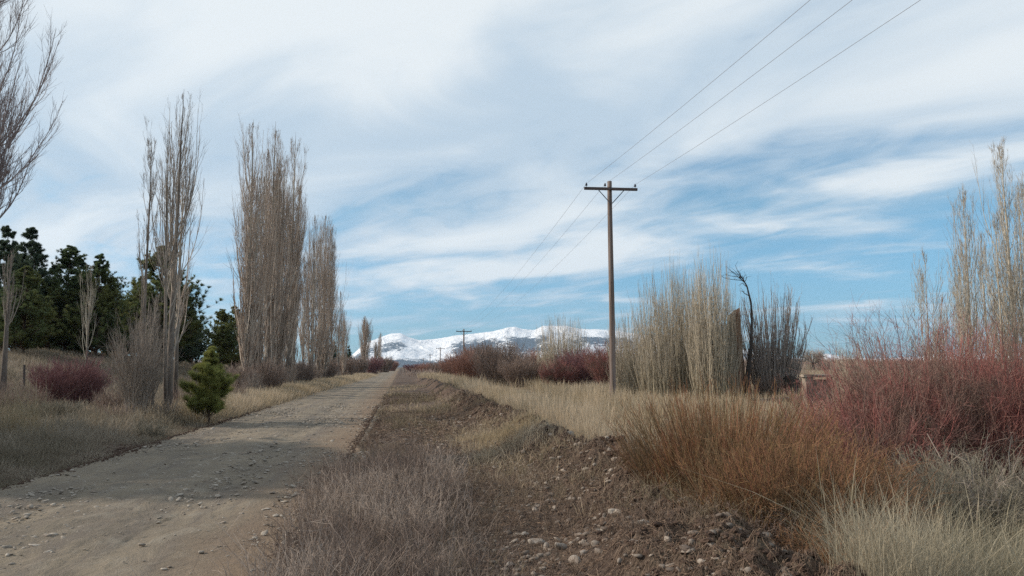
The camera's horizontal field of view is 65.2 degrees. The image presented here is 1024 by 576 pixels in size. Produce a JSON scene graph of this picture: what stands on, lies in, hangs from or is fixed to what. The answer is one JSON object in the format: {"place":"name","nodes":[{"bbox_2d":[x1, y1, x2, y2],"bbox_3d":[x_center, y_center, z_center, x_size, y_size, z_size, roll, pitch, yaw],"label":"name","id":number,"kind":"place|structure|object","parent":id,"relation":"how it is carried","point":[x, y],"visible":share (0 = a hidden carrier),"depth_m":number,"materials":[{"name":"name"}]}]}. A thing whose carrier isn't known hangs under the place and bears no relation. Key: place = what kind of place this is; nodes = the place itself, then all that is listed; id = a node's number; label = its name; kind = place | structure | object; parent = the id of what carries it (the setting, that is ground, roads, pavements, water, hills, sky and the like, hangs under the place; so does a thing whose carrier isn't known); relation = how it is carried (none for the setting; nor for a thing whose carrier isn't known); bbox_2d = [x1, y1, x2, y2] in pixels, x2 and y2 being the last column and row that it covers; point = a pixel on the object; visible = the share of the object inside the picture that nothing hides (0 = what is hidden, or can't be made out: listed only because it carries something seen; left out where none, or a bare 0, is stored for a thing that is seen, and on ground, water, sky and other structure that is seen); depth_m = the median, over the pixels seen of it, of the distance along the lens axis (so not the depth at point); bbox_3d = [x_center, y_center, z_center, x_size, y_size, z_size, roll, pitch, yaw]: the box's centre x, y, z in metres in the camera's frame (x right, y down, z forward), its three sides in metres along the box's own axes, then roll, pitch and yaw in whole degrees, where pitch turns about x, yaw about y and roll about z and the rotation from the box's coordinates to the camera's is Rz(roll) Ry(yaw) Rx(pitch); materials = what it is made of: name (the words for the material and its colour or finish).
{"place":"outdoors","nodes":[
{"label":"outdoors","id":0,"kind":"place"},
{"bbox_2d":[0,369,398,575],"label":"road","id":1,"kind":"structure","parent":0,"point":[108,554],"depth_m":10.07,"materials":[{"name":"gravel"}]},
{"bbox_2d":[96,372,380,425],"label":"roadside grass","id":2,"kind":"structure","parent":0,"point":[258,399],"depth_m":34.74,"materials":[{"name":"plant"}]},
{"bbox_2d":[0,351,995,575],"bbox_3d":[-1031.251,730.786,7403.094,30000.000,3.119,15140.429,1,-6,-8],"label":"ground","id":3,"kind":"structure","parent":0,"point":[402,380],"depth_m":8.35,"materials":[{"name":"soil"}]},
{"bbox_2d":[0,250,26,396],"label":"poplar tree","id":4,"kind":"object","parent":3,"relation":"on","point":[8,321],"visible":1,"depth_m":28.99,"materials":[{"name":"grey plant"}]},
{"bbox_2d":[0,377,34,410],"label":"verge scrub","id":5,"kind":"object","parent":3,"relation":"on","point":[11,397],"visible":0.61,"depth_m":23.86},
{"bbox_2d":[0,225,39,349],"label":"pine tree","id":6,"kind":"object","parent":3,"relation":"on","point":[5,246],"visible":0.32,"depth_m":60.37,"materials":[{"name":"green plant"}]},
{"bbox_2d":[8,383,56,407],"bbox_3d":[-15.452,3.510,25.807,1.486,0.994,1.375,1,-6,-8],"label":"verge scrub","id":7,"kind":"object","parent":3,"relation":"on","point":[43,396],"visible":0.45,"depth_m":25.77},
{"bbox_2d":[0,0,65,217],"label":"poplar tree","id":8,"kind":"object","parent":3,"relation":"on","point":[8,139],"visible":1,"depth_m":15.32,"materials":[{"name":"brown plant"}]},
{"bbox_2d":[0,266,67,353],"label":"pine tree","id":9,"kind":"object","parent":3,"relation":"on","point":[27,336],"visible":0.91,"depth_m":47.68,"materials":[{"name":"green plant"}]},
{"bbox_2d":[1,227,76,349],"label":"pine tree","id":10,"kind":"object","parent":3,"relation":"on","point":[37,256],"visible":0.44,"depth_m":58.21,"materials":[{"name":"green plant"}]},
{"bbox_2d":[0,380,85,439],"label":"pampas clump","id":11,"kind":"object","parent":3,"relation":"on","point":[34,411],"visible":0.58,"depth_m":16.79,"materials":[{"name":"beige plant"}]},
{"bbox_2d":[16,399,88,421],"bbox_3d":[-12.734,3.467,22.208,1.771,0.802,1.859,-3,-6,27],"label":"shrub","id":12,"kind":"object","parent":3,"relation":"on","point":[63,408],"visible":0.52,"depth_m":22.12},
{"bbox_2d":[20,352,113,407],"bbox_3d":[-15.008,3.183,27.279,3.355,2.098,2.240,1,-6,-8],"label":"red shrub","id":13,"kind":"object","parent":3,"relation":"on","point":[64,384],"visible":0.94,"depth_m":26.95,"materials":[{"name":"plant"}]},
{"bbox_2d":[33,245,102,352],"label":"pine tree","id":14,"kind":"object","parent":3,"relation":"on","point":[67,260],"visible":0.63,"depth_m":59.42,"materials":[{"name":"green plant"}]},
{"bbox_2d":[76,262,99,376],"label":"poplar tree","id":15,"kind":"object","parent":3,"relation":"on","point":[85,315],"visible":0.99,"depth_m":31.02,"materials":[{"name":"grey plant"}]},
{"bbox_2d":[46,254,149,355],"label":"pine tree","id":16,"kind":"object","parent":3,"relation":"on","point":[107,299],"visible":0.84,"depth_m":59.42,"materials":[{"name":"green plant"}]},
{"bbox_2d":[88,384,129,410],"bbox_3d":[-12.437,3.508,24.826,1.472,1.287,1.478,1,-6,-8],"label":"grey brush","id":17,"kind":"object","parent":3,"relation":"on","point":[99,401],"visible":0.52,"depth_m":24.61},
{"bbox_2d":[0,347,223,421],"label":"bank grass","id":18,"kind":"structure","parent":3,"relation":"on","point":[59,362],"depth_m":47.18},
{"bbox_2d":[94,400,137,420],"bbox_3d":[-10.791,3.421,21.724,1.237,0.813,1.050,-1,-6,11],"label":"verge scrub","id":19,"kind":"object","parent":3,"relation":"on","point":[114,410],"visible":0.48,"depth_m":21.76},
{"bbox_2d":[91,304,181,418],"bbox_3d":[-10.839,2.200,23.026,2.585,3.508,2.328,1,-6,-8],"label":"grey brush","id":20,"kind":"object","parent":3,"relation":"on","point":[141,387],"visible":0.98,"depth_m":22.89,"materials":[{"name":"plant"}]},
{"bbox_2d":[133,131,163,398],"bbox_3d":[-12.136,-0.423,26.655,1.012,9.805,1.030,1,-6,-8],"label":"poplar tree","id":21,"kind":"object","parent":3,"relation":"on","point":[144,279],"visible":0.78,"depth_m":26.76,"materials":[{"name":"brown plant"}]},
{"bbox_2d":[133,293,169,408],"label":"poplar tree","id":22,"kind":"object","parent":3,"relation":"on","point":[154,307],"visible":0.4,"depth_m":24.44,"materials":[{"name":"brown plant"}]},
{"bbox_2d":[131,417,172,436],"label":"verge scrub","id":23,"kind":"object","parent":3,"relation":"on","point":[156,430],"visible":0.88,"depth_m":19.18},
{"bbox_2d":[99,245,222,357],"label":"pine tree","id":24,"kind":"object","parent":3,"relation":"on","point":[186,338],"visible":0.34,"depth_m":65.56,"materials":[{"name":"green plant"}]},
{"bbox_2d":[147,393,185,418],"bbox_3d":[-10.117,3.522,23.346,1.138,1.012,1.141,1,-6,-8],"label":"verge scrub","id":25,"kind":"object","parent":3,"relation":"on","point":[166,406],"visible":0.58,"depth_m":23.30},
{"bbox_2d":[143,87,209,407],"bbox_3d":[-10.889,-1.235,25.345,1.786,11.185,2.614,-1,-6,15],"label":"poplar tree","id":26,"kind":"object","parent":3,"relation":"on","point":[172,248],"visible":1,"depth_m":25.47,"materials":[{"name":"brown plant"}]},
{"bbox_2d":[145,146,210,398],"bbox_3d":[-12.273,-0.334,29.346,2.500,10.159,1.576,1,-6,-8],"label":"poplar tree","id":27,"kind":"object","parent":3,"relation":"on","point":[176,357],"visible":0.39,"depth_m":29.21,"materials":[{"name":"brown plant"}]},
{"bbox_2d":[0,345,357,488],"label":"verge grass","id":28,"kind":"structure","parent":3,"relation":"on","point":[17,451],"depth_m":18.52,"materials":[{"name":"plant"}]},
{"bbox_2d":[154,279,208,362],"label":"pine tree","id":29,"kind":"object","parent":3,"relation":"on","point":[188,351],"visible":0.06,"depth_m":74.16,"materials":[{"name":"green plant"}]},
{"bbox_2d":[185,310,210,364],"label":"pine tree","id":30,"kind":"object","parent":3,"relation":"on","point":[199,346],"visible":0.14,"depth_m":81.66,"materials":[{"name":"green plant"}]},
{"bbox_2d":[0,405,396,574],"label":"edge crumbs","id":31,"kind":"object","parent":3,"relation":"on","point":[366,425],"visible":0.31,"depth_m":17.05,"materials":[{"name":"soil"}]},
{"bbox_2d":[177,346,239,423],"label":"young pine","id":32,"kind":"object","parent":3,"relation":"on","point":[211,387],"visible":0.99,"depth_m":23.51,"materials":[{"name":"green plant"}]},
{"bbox_2d":[202,309,239,364],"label":"pine tree","id":33,"kind":"object","parent":3,"relation":"on","point":[222,336],"visible":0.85,"depth_m":83.39,"materials":[{"name":"green plant"}]},
{"bbox_2d":[202,305,244,369],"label":"pine tree","id":34,"kind":"object","parent":3,"relation":"on","point":[235,359],"visible":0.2,"depth_m":87.48,"materials":[{"name":"green plant"}]},
{"bbox_2d":[224,360,264,389],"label":"roadside bush","id":35,"kind":"object","parent":3,"relation":"on","point":[242,375],"visible":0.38,"depth_m":42.56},
{"bbox_2d":[226,118,272,376],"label":"poplar tree","id":36,"kind":"object","parent":3,"relation":"on","point":[249,279],"visible":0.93,"depth_m":43.95,"materials":[{"name":"brown plant"}]},
{"bbox_2d":[238,371,267,390],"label":"verge scrub","id":37,"kind":"object","parent":3,"relation":"on","point":[257,384],"visible":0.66,"depth_m":41.72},
{"bbox_2d":[239,176,279,382],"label":"poplar tree","id":38,"kind":"object","parent":3,"relation":"on","point":[260,352],"visible":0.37,"depth_m":47.15,"materials":[{"name":"brown plant"}]},
{"bbox_2d":[250,356,290,388],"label":"roadside bush","id":39,"kind":"object","parent":3,"relation":"on","point":[273,379],"visible":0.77,"depth_m":46.36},
{"bbox_2d":[253,121,290,373],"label":"poplar tree","id":40,"kind":"object","parent":3,"relation":"on","point":[273,316],"visible":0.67,"depth_m":50.89,"materials":[{"name":"brown plant"}]},
{"bbox_2d":[256,155,307,384],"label":"poplar tree","id":41,"kind":"object","parent":3,"relation":"on","point":[282,343],"visible":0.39,"depth_m":55.29,"materials":[{"name":"brown plant"}]},
{"bbox_2d":[282,136,310,381],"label":"poplar tree","id":42,"kind":"object","parent":3,"relation":"on","point":[296,300],"visible":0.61,"depth_m":60.73,"materials":[{"name":"brown plant"}]},
{"bbox_2d":[287,192,307,380],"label":"poplar tree","id":43,"kind":"object","parent":3,"relation":"on","point":[297,350],"visible":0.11,"depth_m":66.03,"materials":[{"name":"brown plant"}]},
{"bbox_2d":[297,256,315,364],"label":"poplar tree","id":44,"kind":"object","parent":3,"relation":"on","point":[303,315],"visible":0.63,"depth_m":72.07,"materials":[{"name":"brown plant"}]},
{"bbox_2d":[294,360,318,381],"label":"roadside bush","id":45,"kind":"object","parent":3,"relation":"on","point":[305,372],"visible":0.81,"depth_m":65.28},
{"bbox_2d":[300,215,324,378],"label":"poplar tree","id":46,"kind":"object","parent":3,"relation":"on","point":[311,356],"visible":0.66,"depth_m":78.04,"materials":[{"name":"brown plant"}]},
{"bbox_2d":[309,239,338,378],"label":"poplar tree","id":47,"kind":"object","parent":3,"relation":"on","point":[320,330],"visible":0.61,"depth_m":81.91,"materials":[{"name":"brown plant"}]},
{"bbox_2d":[315,358,340,377],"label":"roadside bush","id":48,"kind":"object","parent":3,"relation":"on","point":[331,371],"visible":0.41,"depth_m":89.18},
{"bbox_2d":[326,257,339,370],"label":"poplar tree","id":49,"kind":"object","parent":3,"relation":"on","point":[334,327],"visible":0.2,"depth_m":97.00,"materials":[{"name":"brown plant"}]},
{"bbox_2d":[315,216,352,377],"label":"poplar tree","id":50,"kind":"object","parent":3,"relation":"on","point":[325,360],"visible":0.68,"depth_m":86.09,"materials":[{"name":"brown plant"}]},
{"bbox_2d":[129,430,548,575],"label":"wiry weeds","id":51,"kind":"object","parent":3,"relation":"on","point":[371,485],"visible":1,"depth_m":7.37,"materials":[{"name":"plant"}]},
{"bbox_2d":[335,290,345,374],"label":"poplar tree","id":52,"kind":"object","parent":3,"relation":"on","point":[339,334],"visible":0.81,"depth_m":111.73,"materials":[{"name":"brown plant"}]},
{"bbox_2d":[336,311,351,375],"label":"poplar tree","id":53,"kind":"object","parent":3,"relation":"on","point":[343,352],"visible":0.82,"depth_m":117.29,"materials":[{"name":"brown plant"}]},
{"bbox_2d":[334,355,359,374],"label":"roadside bush","id":54,"kind":"object","parent":3,"relation":"on","point":[350,366],"visible":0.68,"depth_m":123.64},
{"bbox_2d":[352,355,370,372],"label":"roadside bush","id":55,"kind":"object","parent":3,"relation":"on","point":[361,366],"visible":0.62,"depth_m":163.38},
{"bbox_2d":[357,316,375,372],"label":"poplar tree","id":56,"kind":"object","parent":3,"relation":"on","point":[365,337],"visible":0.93,"depth_m":169.09,"materials":[{"name":"brown plant"}]},
{"bbox_2d":[365,355,385,373],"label":"roadside bush","id":57,"kind":"object","parent":3,"relation":"on","point":[374,367],"visible":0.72,"depth_m":198.27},
{"bbox_2d":[377,355,393,371],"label":"roadside bush","id":58,"kind":"object","parent":3,"relation":"on","point":[387,366],"visible":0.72,"depth_m":248.01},
{"bbox_2d":[435,355,463,376],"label":"roadside bush","id":59,"kind":"object","parent":3,"relation":"on","point":[444,368],"visible":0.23,"depth_m":110.79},
{"bbox_2d":[445,344,492,382],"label":"roadside bush","id":60,"kind":"object","parent":3,"relation":"on","point":[460,365],"visible":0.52,"depth_m":82.52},
{"bbox_2d":[464,333,531,385],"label":"roadside bush","id":61,"kind":"object","parent":3,"relation":"on","point":[493,359],"visible":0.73,"depth_m":76.80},
{"bbox_2d":[495,352,542,386],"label":"roadside bush","id":62,"kind":"object","parent":3,"relation":"on","point":[519,369],"visible":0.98,"depth_m":72.83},
{"bbox_2d":[236,381,805,575],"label":"verge weeds","id":63,"kind":"object","parent":3,"relation":"on","point":[403,401],"visible":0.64,"depth_m":9.27,"materials":[{"name":"plant"}]},
{"bbox_2d":[537,358,579,385],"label":"red shrub","id":64,"kind":"object","parent":3,"relation":"on","point":[560,369],"visible":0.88,"depth_m":65.05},
{"bbox_2d":[534,314,589,387],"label":"willow thicket","id":65,"kind":"object","parent":3,"relation":"on","point":[548,355],"visible":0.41,"depth_m":73.19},
{"bbox_2d":[550,344,606,385],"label":"red shrub","id":66,"kind":"object","parent":3,"relation":"on","point":[582,374],"visible":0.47,"depth_m":66.73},
{"bbox_2d":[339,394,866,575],"bbox_3d":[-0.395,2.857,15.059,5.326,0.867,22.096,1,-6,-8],"label":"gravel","id":67,"kind":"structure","parent":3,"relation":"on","point":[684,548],"depth_m":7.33,"materials":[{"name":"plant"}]},
{"bbox_2d":[193,355,1019,376],"bbox_3d":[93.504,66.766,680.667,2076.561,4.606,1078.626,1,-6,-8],"label":"scrub","id":68,"kind":"object","parent":3,"relation":"on","point":[826,363],"visible":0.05,"depth_m":157.72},
{"bbox_2d":[578,341,641,386],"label":"roadside bush","id":69,"kind":"object","parent":3,"relation":"on","point":[601,373],"visible":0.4,"depth_m":61.05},
{"bbox_2d":[584,181,637,394],"bbox_3d":[4.369,0.411,35.074,2.400,10.387,0.394,1,-6,-6],"label":"power pole","id":70,"kind":"object","parent":3,"relation":"on","point":[609,188],"visible":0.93,"depth_m":35.12,"materials":[{"name":"brown wood"}]},
{"bbox_2d":[435,0,809,349],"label":"overhead wire","id":71,"kind":"object","parent":70,"relation":"attached to","point":[667,118],"visible":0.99,"depth_m":23.08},
{"bbox_2d":[434,0,851,354],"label":"overhead wire","id":72,"kind":"object","parent":70,"relation":"attached to","point":[703,112],"visible":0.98,"depth_m":22.54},
{"bbox_2d":[447,0,919,348],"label":"overhead wire","id":73,"kind":"object","parent":70,"relation":"attached to","point":[750,111],"visible":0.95,"depth_m":22.58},
{"bbox_2d":[603,303,656,396],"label":"willow thicket","id":74,"kind":"object","parent":3,"relation":"on","point":[626,374],"visible":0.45,"depth_m":43.38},
{"bbox_2d":[437,390,862,575],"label":"earth clods","id":75,"kind":"object","parent":3,"relation":"on","point":[755,568],"visible":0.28,"depth_m":6.00,"materials":[{"name":"soil"}]},
{"bbox_2d":[680,490,823,549],"bbox_3d":[1.938,1.888,6.415,1.294,0.594,1.211,1,-6,-8],"label":"tangle","id":76,"kind":"object","parent":75,"relation":"on","point":[758,525],"visible":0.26,"depth_m":6.17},
{"bbox_2d":[624,251,723,402],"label":"willow thicket","id":77,"kind":"object","parent":3,"relation":"on","point":[669,351],"visible":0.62,"depth_m":40.14,"materials":[{"name":"plant"}]},
{"bbox_2d":[678,239,744,398],"bbox_3d":[9.607,1.577,38.228,3.082,8.234,3.027,1,-6,-8],"label":"willow thicket","id":78,"kind":"object","parent":3,"relation":"on","point":[715,351],"visible":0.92,"depth_m":37.76,"materials":[{"name":"plant"}]},
{"bbox_2d":[415,369,1023,543],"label":"tall dry grass","id":79,"kind":"structure","parent":3,"relation":"on","point":[565,404],"depth_m":25.02,"materials":[{"name":"plant"}]},
{"bbox_2d":[601,360,855,500],"bbox_3d":[2.192,1.625,8.431,2.702,1.752,2.490,1,-6,-8],"label":"orange willow","id":80,"kind":"object","parent":3,"relation":"on","point":[652,459],"visible":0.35,"depth_m":8.19,"materials":[{"name":"plant"}]},
{"bbox_2d":[727,308,744,398],"bbox_3d":[10.680,3.350,38.411,1.438,4.795,1.261,1,-6,-8],"label":"broken trunk","id":81,"kind":"object","parent":3,"relation":"on","point":[741,363],"visible":0.37,"depth_m":38.08,"materials":[{"name":"brown wood"}]},
{"bbox_2d":[722,263,752,397],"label":"dead tree","id":82,"kind":"object","parent":3,"relation":"on","point":[748,367],"visible":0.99,"depth_m":37.88,"materials":[{"name":"brown wood"}]},
{"bbox_2d":[737,272,813,398],"bbox_3d":[12.668,2.379,39.014,3.348,6.829,3.598,1,-6,-8],"label":"dark thicket","id":83,"kind":"object","parent":3,"relation":"on","point":[774,355],"visible":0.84,"depth_m":38.25,"materials":[{"name":"plant"}]},
{"bbox_2d":[750,368,801,396],"bbox_3d":[12.780,4.688,38.267,2.844,2.062,2.809,-3,-6,28],"label":"dark brush","id":84,"kind":"object","parent":3,"relation":"on","point":[762,388],"visible":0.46,"depth_m":37.74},
{"bbox_2d":[651,409,915,550],"bbox_3d":[2.308,1.647,6.808,2.188,1.337,2.159,1,-6,-8],"label":"orange willow","id":85,"kind":"object","parent":3,"relation":"on","point":[735,484],"visible":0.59,"depth_m":6.43,"materials":[{"name":"plant"}]},
{"bbox_2d":[782,376,798,396],"bbox_3d":[12.942,4.843,37.124,1.151,1.537,1.140,1,-6,-8],"label":"tree stump","id":86,"kind":"object","parent":3,"relation":"on","point":[788,379],"visible":0.41,"depth_m":37.01,"materials":[{"name":"brown wood"}]},
{"bbox_2d":[801,345,827,369],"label":"spreading tree","id":87,"kind":"object","parent":3,"relation":"on","point":[813,358],"visible":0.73,"depth_m":149.11,"materials":[{"name":"plant"}]},
{"bbox_2d":[799,374,836,408],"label":"masonry remains","id":88,"kind":"object","parent":3,"relation":"on","point":[805,378],"visible":0.34,"depth_m":32.64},
{"bbox_2d":[667,412,973,561],"bbox_3d":[2.536,1.730,6.758,2.433,1.480,2.330,1,-6,-8],"label":"russet bush","id":89,"kind":"object","parent":3,"relation":"on","point":[793,465],"visible":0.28,"depth_m":6.43,"materials":[{"name":"plant"}]},
{"bbox_2d":[762,500,929,575],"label":"tangle","id":90,"kind":"object","parent":3,"relation":"on","point":[806,545],"visible":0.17,"depth_m":5.72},
{"bbox_2d":[826,336,885,410],"bbox_3d":[11.118,3.017,25.838,1.902,2.900,1.782,1,-6,-8],"label":"pale brush","id":91,"kind":"object","parent":3,"relation":"on","point":[840,353],"visible":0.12,"depth_m":25.93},
{"bbox_2d":[761,342,1003,491],"bbox_3d":[4.691,1.875,10.522,3.035,2.312,2.926,-5,-7,41],"label":"red osier","id":92,"kind":"object","parent":3,"relation":"on","point":[910,437],"visible":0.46,"depth_m":9.99,"materials":[{"name":"plant"}]},
{"bbox_2d":[796,288,1023,488],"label":"red osier","id":93,"kind":"object","parent":3,"relation":"on","point":[948,368],"visible":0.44,"depth_m":10.45,"materials":[{"name":"plant"}]},
{"bbox_2d":[902,247,947,374],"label":"pale sapling","id":94,"kind":"object","parent":3,"relation":"on","point":[922,293],"visible":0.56,"depth_m":21.96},
{"bbox_2d":[923,290,957,370],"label":"pale sapling","id":95,"kind":"object","parent":3,"relation":"on","point":[942,322],"visible":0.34,"depth_m":21.06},
{"bbox_2d":[861,421,1023,553],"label":"grey bush","id":96,"kind":"object","parent":3,"relation":"on","point":[963,489],"visible":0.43,"depth_m":8.09,"materials":[{"name":"plant"}]},
{"bbox_2d":[893,295,1023,490],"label":"red osier","id":97,"kind":"object","parent":3,"relation":"on","point":[1013,392],"visible":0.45,"depth_m":9.99,"materials":[{"name":"plant"}]},
{"bbox_2d":[942,183,994,388],"bbox_3d":[11.885,0.641,20.868,1.250,7.062,1.306,2,-6,-22],"label":"pale sapling","id":98,"kind":"object","parent":3,"relation":"on","point":[964,265],"visible":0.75,"depth_m":20.95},
{"bbox_2d":[942,265,999,390],"bbox_3d":[11.390,1.679,19.878,1.102,4.736,1.097,1,-6,-8],"label":"pale sapling","id":99,"kind":"object","parent":3,"relation":"on","point":[957,292],"visible":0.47,"depth_m":20.03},
{"bbox_2d":[970,230,1020,384],"bbox_3d":[13.624,1.273,22.428,1.593,6.091,1.066,-3,-6,25],"label":"pale sapling","id":100,"kind":"object","parent":3,"relation":"on","point":[982,286],"visible":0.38,"depth_m":22.60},
{"bbox_2d":[971,137,1023,400],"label":"pale sapling","id":101,"kind":"object","parent":3,"relation":"on","point":[1006,231],"visible":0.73,"depth_m":22.25,"materials":[{"name":"plant"}]},
{"bbox_2d":[974,208,1023,385],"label":"pale sapling","id":102,"kind":"object","parent":3,"relation":"on","point":[998,282],"visible":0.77,"depth_m":21.53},
{"bbox_2d":[991,171,1023,374],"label":"pale sapling","id":103,"kind":"object","parent":3,"relation":"on","point":[1019,198],"visible":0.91,"depth_m":20.75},
{"bbox_2d":[370,380,625,508],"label":"verge short grass","id":104,"kind":"structure","parent":0,"point":[405,389],"depth_m":28.76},
{"bbox_2d":[0,0,1023,362],"label":"sky","id":105,"kind":"structure","parent":0,"point":[448,139],"materials":[{"name":"blue"}]},
{"bbox_2d":[434,405,630,518],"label":"verge tuft grass","id":106,"kind":"structure","parent":0,"point":[504,432],"depth_m":14.55,"materials":[{"name":"plant"}]},
{"bbox_2d":[284,326,1021,366],"bbox_3d":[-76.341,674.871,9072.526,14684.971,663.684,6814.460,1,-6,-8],"label":"mountains","id":107,"kind":"structure","parent":0,"point":[401,349],"depth_m":9741.95,"materials":[{"name":"snow"}]},
{"bbox_2d":[707,451,1023,575],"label":"pale grass","id":108,"kind":"structure","parent":0,"point":[959,557],"depth_m":4.93,"materials":[{"name":"plant"}]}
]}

